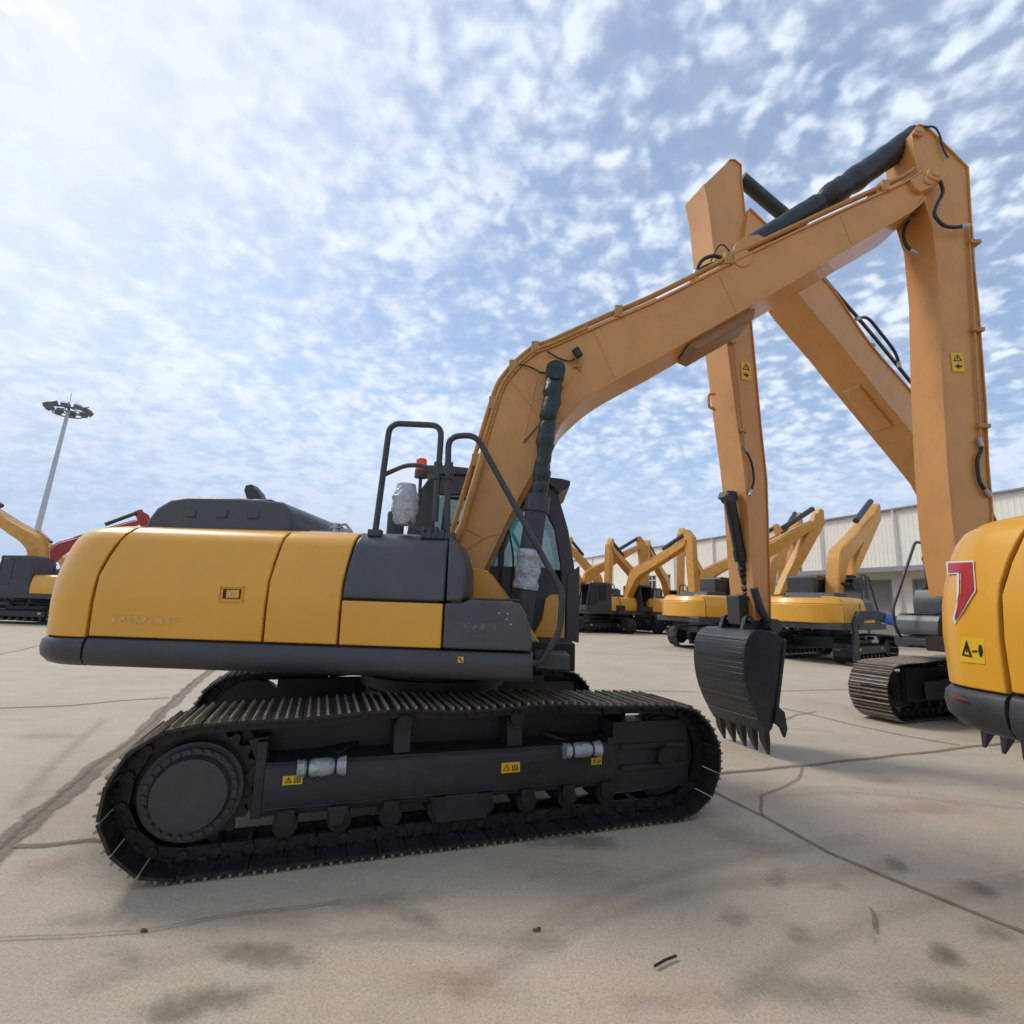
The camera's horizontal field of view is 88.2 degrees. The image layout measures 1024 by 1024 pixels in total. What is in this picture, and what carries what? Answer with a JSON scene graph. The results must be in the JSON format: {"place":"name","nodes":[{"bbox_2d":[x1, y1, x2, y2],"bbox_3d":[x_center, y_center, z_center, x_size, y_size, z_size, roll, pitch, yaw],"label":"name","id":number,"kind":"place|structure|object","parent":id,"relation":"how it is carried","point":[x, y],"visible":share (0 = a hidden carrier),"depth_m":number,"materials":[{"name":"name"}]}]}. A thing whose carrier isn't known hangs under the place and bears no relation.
{"place":"outdoors","nodes":[
{"label":"outdoors","id":0,"kind":"place"},
{"bbox_2d":[0,617,1023,1023],"bbox_3d":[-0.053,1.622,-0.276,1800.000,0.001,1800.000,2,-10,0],"label":"ground","id":1,"kind":"structure","parent":0,"point":[746,915],"depth_m":2.94,"materials":[{"name":"concrete"}]},
{"bbox_2d":[0,502,60,624],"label":"parked excavator","id":2,"kind":"object","parent":1,"relation":"on","point":[31,577],"visible":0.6,"depth_m":23.53,"materials":[{"name":"yellow paint"}]},
{"bbox_2d":[35,529,66,574],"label":"parked excavator","id":3,"kind":"object","parent":1,"relation":"on","point":[61,559],"depth_m":42.38,"materials":[{"name":"yellow paint"}]},
{"bbox_2d":[13,837,95,847],"bbox_3d":[-2.967,2.148,3.424,0.433,0.001,0.130,5,-10,-17],"label":"ground joint","id":4,"kind":"object","parent":1,"relation":"on","point":[22,845],"visible":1,"depth_m":3.42,"materials":[{"name":"grey concrete"}]},
{"bbox_2d":[34,393,93,529],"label":"mast lamp","id":5,"kind":"object","parent":1,"relation":"on","point":[86,412],"visible":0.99,"depth_m":57.33,"materials":[{"name":"grey metal"}]},
{"bbox_2d":[0,509,149,617],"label":"red excavator","id":6,"kind":"object","parent":1,"relation":"on","point":[59,550],"visible":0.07,"depth_m":30.01,"materials":[{"name":"metal"}]},
{"bbox_2d":[0,697,168,707],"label":"ground joint","id":7,"kind":"object","parent":1,"relation":"on","point":[77,704],"visible":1,"depth_m":7.47,"materials":[{"name":"grey concrete"}]},
{"bbox_2d":[0,670,207,848],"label":"ground joint","id":8,"kind":"object","parent":1,"relation":"on","point":[17,831],"visible":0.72,"depth_m":4.53,"materials":[{"name":"grey concrete"}]},
{"bbox_2d":[0,670,214,860],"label":"ground stain","id":9,"kind":"object","parent":1,"relation":"on","point":[59,802],"visible":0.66,"depth_m":4.45,"materials":[{"name":"grey concrete"}]},
{"bbox_2d":[0,900,339,937],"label":"ground crack","id":10,"kind":"object","parent":1,"relation":"on","point":[164,925],"visible":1,"depth_m":2.60,"materials":[{"name":"grey concrete"}]},
{"bbox_2d":[39,124,1023,886],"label":"excavator","id":11,"kind":"object","parent":1,"relation":"on","point":[457,696],"visible":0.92,"depth_m":4.01,"materials":[{"name":"metal"}]},
{"bbox_2d":[89,527,297,641],"bbox_3d":[-2.387,0.552,4.218,1.335,0.855,0.697,2,-10,2],"label":"side door","id":12,"kind":"structure","parent":11,"relation":"in","point":[159,582],"depth_m":3.88,"materials":[{"name":"yellow paint"}]},
{"bbox_2d":[533,927,540,931],"bbox_3d":[0.126,2.122,2.688,0.040,0.012,0.022,2,-10,0],"label":"debris chip","id":13,"kind":"object","parent":1,"relation":"on","point":[537,929],"visible":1,"depth_m":2.68,"materials":[{"name":"grey stone"}]},
{"bbox_2d":[497,545,637,632],"bbox_3d":[2.812,5.323,32.008,10.740,6.183,2.780,6,-11,-25],"label":"parked excavator","id":14,"kind":"object","parent":1,"relation":"on","point":[597,600],"visible":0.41,"depth_m":31.88,"materials":[{"name":"yellow paint"}]},
{"bbox_2d":[570,537,620,594],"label":"parked excavator","id":15,"kind":"object","parent":1,"relation":"on","point":[580,559],"visible":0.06,"depth_m":41.62,"materials":[{"name":"yellow paint"}]},
{"bbox_2d":[579,536,656,628],"bbox_3d":[6.029,4.801,37.180,8.966,6.659,2.780,4,-10,-15],"label":"parked excavator","id":16,"kind":"object","parent":1,"relation":"on","point":[590,574],"visible":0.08,"depth_m":37.93,"materials":[{"name":"yellow paint"}]},
{"bbox_2d":[596,538,667,630],"bbox_3d":[8.742,5.452,38.212,2.780,6.361,9.394,-6,-12,37],"label":"parked excavator","id":17,"kind":"object","parent":1,"relation":"on","point":[614,551],"visible":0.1,"depth_m":35.96,"materials":[{"name":"metal"}]},
{"bbox_2d":[593,689,695,691],"bbox_3d":[2.450,3.505,10.384,2.416,0.001,0.132,2,-10,-4],"label":"ground joint","id":18,"kind":"object","parent":1,"relation":"on","point":[635,690],"visible":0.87,"depth_m":10.38,"materials":[{"name":"grey concrete"}]},
{"bbox_2d":[591,529,711,633],"bbox_3d":[7.975,4.638,32.103,2.780,6.446,9.346,7,-11,-28],"label":"parked excavator","id":19,"kind":"object","parent":1,"relation":"on","point":[626,620],"visible":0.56,"depth_m":31.71,"materials":[{"name":"yellow paint"}]},
{"bbox_2d":[634,540,685,622],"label":"parked excavator","id":20,"kind":"object","parent":1,"relation":"on","point":[662,575],"visible":0.12,"depth_m":40.58,"materials":[{"name":"yellow paint"}]},
{"bbox_2d":[654,954,676,966],"bbox_3d":[0.716,2.097,2.471,0.147,0.014,0.014,8,-11,-32],"label":"stick scrap","id":21,"kind":"object","parent":1,"relation":"on","point":[665,960],"visible":1,"depth_m":2.47,"materials":[{"name":"black wood"}]},
{"bbox_2d":[670,528,714,623],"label":"parked excavator","id":22,"kind":"object","parent":1,"relation":"on","point":[681,568],"visible":0.03,"depth_m":34.32,"materials":[{"name":"yellow paint"}]},
{"bbox_2d":[645,524,798,633],"bbox_3d":[12.336,4.183,31.765,8.822,6.472,2.780,-7,-13,41],"label":"parked excavator","id":23,"kind":"object","parent":1,"relation":"on","point":[717,569],"visible":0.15,"depth_m":31.84,"materials":[{"name":"yellow paint"}]},
{"bbox_2d":[657,507,824,646],"bbox_3d":[10.477,2.619,22.911,8.416,6.468,2.780,5,-10,-20],"label":"parked excavator","id":24,"kind":"object","parent":1,"relation":"on","point":[707,603],"visible":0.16,"depth_m":22.58,"materials":[{"name":"yellow paint"}]},
{"bbox_2d":[759,766,802,814],"bbox_3d":[2.545,2.596,5.006,0.186,0.001,1.788,-6,-12,39],"label":"ground crack","id":25,"kind":"object","parent":1,"relation":"on","point":[761,798],"visible":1,"depth_m":4.83,"materials":[{"name":"grey concrete"}]},
{"bbox_2d":[770,512,812,633],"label":"parked excavator","id":26,"kind":"object","parent":1,"relation":"on","point":[777,559],"visible":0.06,"depth_m":27.23,"materials":[{"name":"yellow paint"}]},
{"bbox_2d":[771,499,898,663],"bbox_3d":[12.713,2.207,20.331,8.418,6.560,2.780,9,-12,-37],"label":"parked excavator","id":27,"kind":"object","parent":1,"relation":"on","point":[824,608],"visible":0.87,"depth_m":18.74,"materials":[{"name":"yellow paint"}]},
{"bbox_2d":[685,159,996,754],"bbox_3d":[6.715,-0.789,8.207,8.890,8.019,2.962,6,-10,-22],"label":"excavator","id":28,"kind":"object","parent":1,"relation":"on","point":[739,654],"visible":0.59,"depth_m":7.38,"materials":[{"name":"metal"}]},
{"bbox_2d":[716,741,1019,773],"bbox_3d":[4.906,2.911,6.398,6.291,0.001,0.152,6,-10,-21],"label":"ground joint","id":29,"kind":"object","parent":1,"relation":"on","point":[785,766],"visible":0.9,"depth_m":5.99,"materials":[{"name":"grey concrete"}]},
{"bbox_2d":[779,707,958,744],"bbox_3d":[5.066,3.194,8.040,0.238,0.001,2.862,7,-11,-27],"label":"ground joint","id":30,"kind":"object","parent":1,"relation":"on","point":[868,727],"visible":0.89,"depth_m":7.70,"materials":[{"name":"grey concrete"}]},
{"bbox_2d":[715,791,1023,931],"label":"ground joint","id":31,"kind":"object","parent":1,"relation":"on","point":[946,900],"visible":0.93,"depth_m":3.37,"materials":[{"name":"grey concrete"}]},
{"bbox_2d":[845,610,896,666],"bbox_3d":[11.550,3.990,16.631,1.882,1.750,0.600,2,-10,0],"label":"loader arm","id":32,"kind":"object","parent":1,"relation":"on","point":[859,618],"visible":0.66,"depth_m":16.63},
{"bbox_2d":[869,907,876,930],"bbox_3d":[1.964,2.208,2.870,0.037,0.001,0.258,-3,-11,28],"label":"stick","id":33,"kind":"object","parent":1,"relation":"on","point":[873,920],"visible":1,"depth_m":2.86,"materials":[{"name":"wood"}]},
{"bbox_2d":[942,515,1023,741],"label":"excavator","id":34,"kind":"object","parent":1,"relation":"on","point":[983,614],"visible":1,"depth_m":2.52,"materials":[{"name":"metal"}]},
{"bbox_2d":[1002,538,1023,693],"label":"side door","id":35,"kind":"structure","parent":34,"relation":"in","point":[1013,593],"depth_m":2.39,"materials":[{"name":"yellow paint"}]},
{"bbox_2d":[0,0,1023,568],"label":"sky","id":36,"kind":"structure","parent":0,"point":[256,240],"materials":[{"name":"blue"}]},
{"bbox_2d":[550,487,1023,648],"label":"warehouse","id":37,"kind":"structure","parent":0,"point":[894,539],"depth_m":29.25,"materials":[{"name":"beige metal"}]},
{"bbox_2d":[649,575,655,587],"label":"window","id":38,"kind":"structure","parent":37,"relation":"in","point":[652,578],"depth_m":51.11,"materials":[{"name":"white glass"}]},
{"bbox_2d":[845,593,864,633],"bbox_3d":[19.795,5.775,30.773,0.190,3.509,1.552,5,-10,-17],"label":"roller door","id":39,"kind":"structure","parent":37,"relation":"in","point":[850,595],"depth_m":30.69,"materials":[{"name":"grey metal"}]},
{"bbox_2d":[863,579,895,642],"bbox_3d":[20.295,5.521,29.181,0.190,3.509,1.732,5,-10,-17],"label":"roller door","id":40,"kind":"structure","parent":37,"relation":"in","point":[882,590],"depth_m":29.12,"materials":[{"name":"grey metal"}]},
{"bbox_2d":[912,578,926,648],"bbox_3d":[21.104,5.107,26.589,0.190,3.509,1.495,5,-10,-17],"label":"roller door","id":41,"kind":"structure","parent":37,"relation":"in","point":[919,582],"depth_m":27.36,"materials":[{"name":"grey metal"}]}
]}

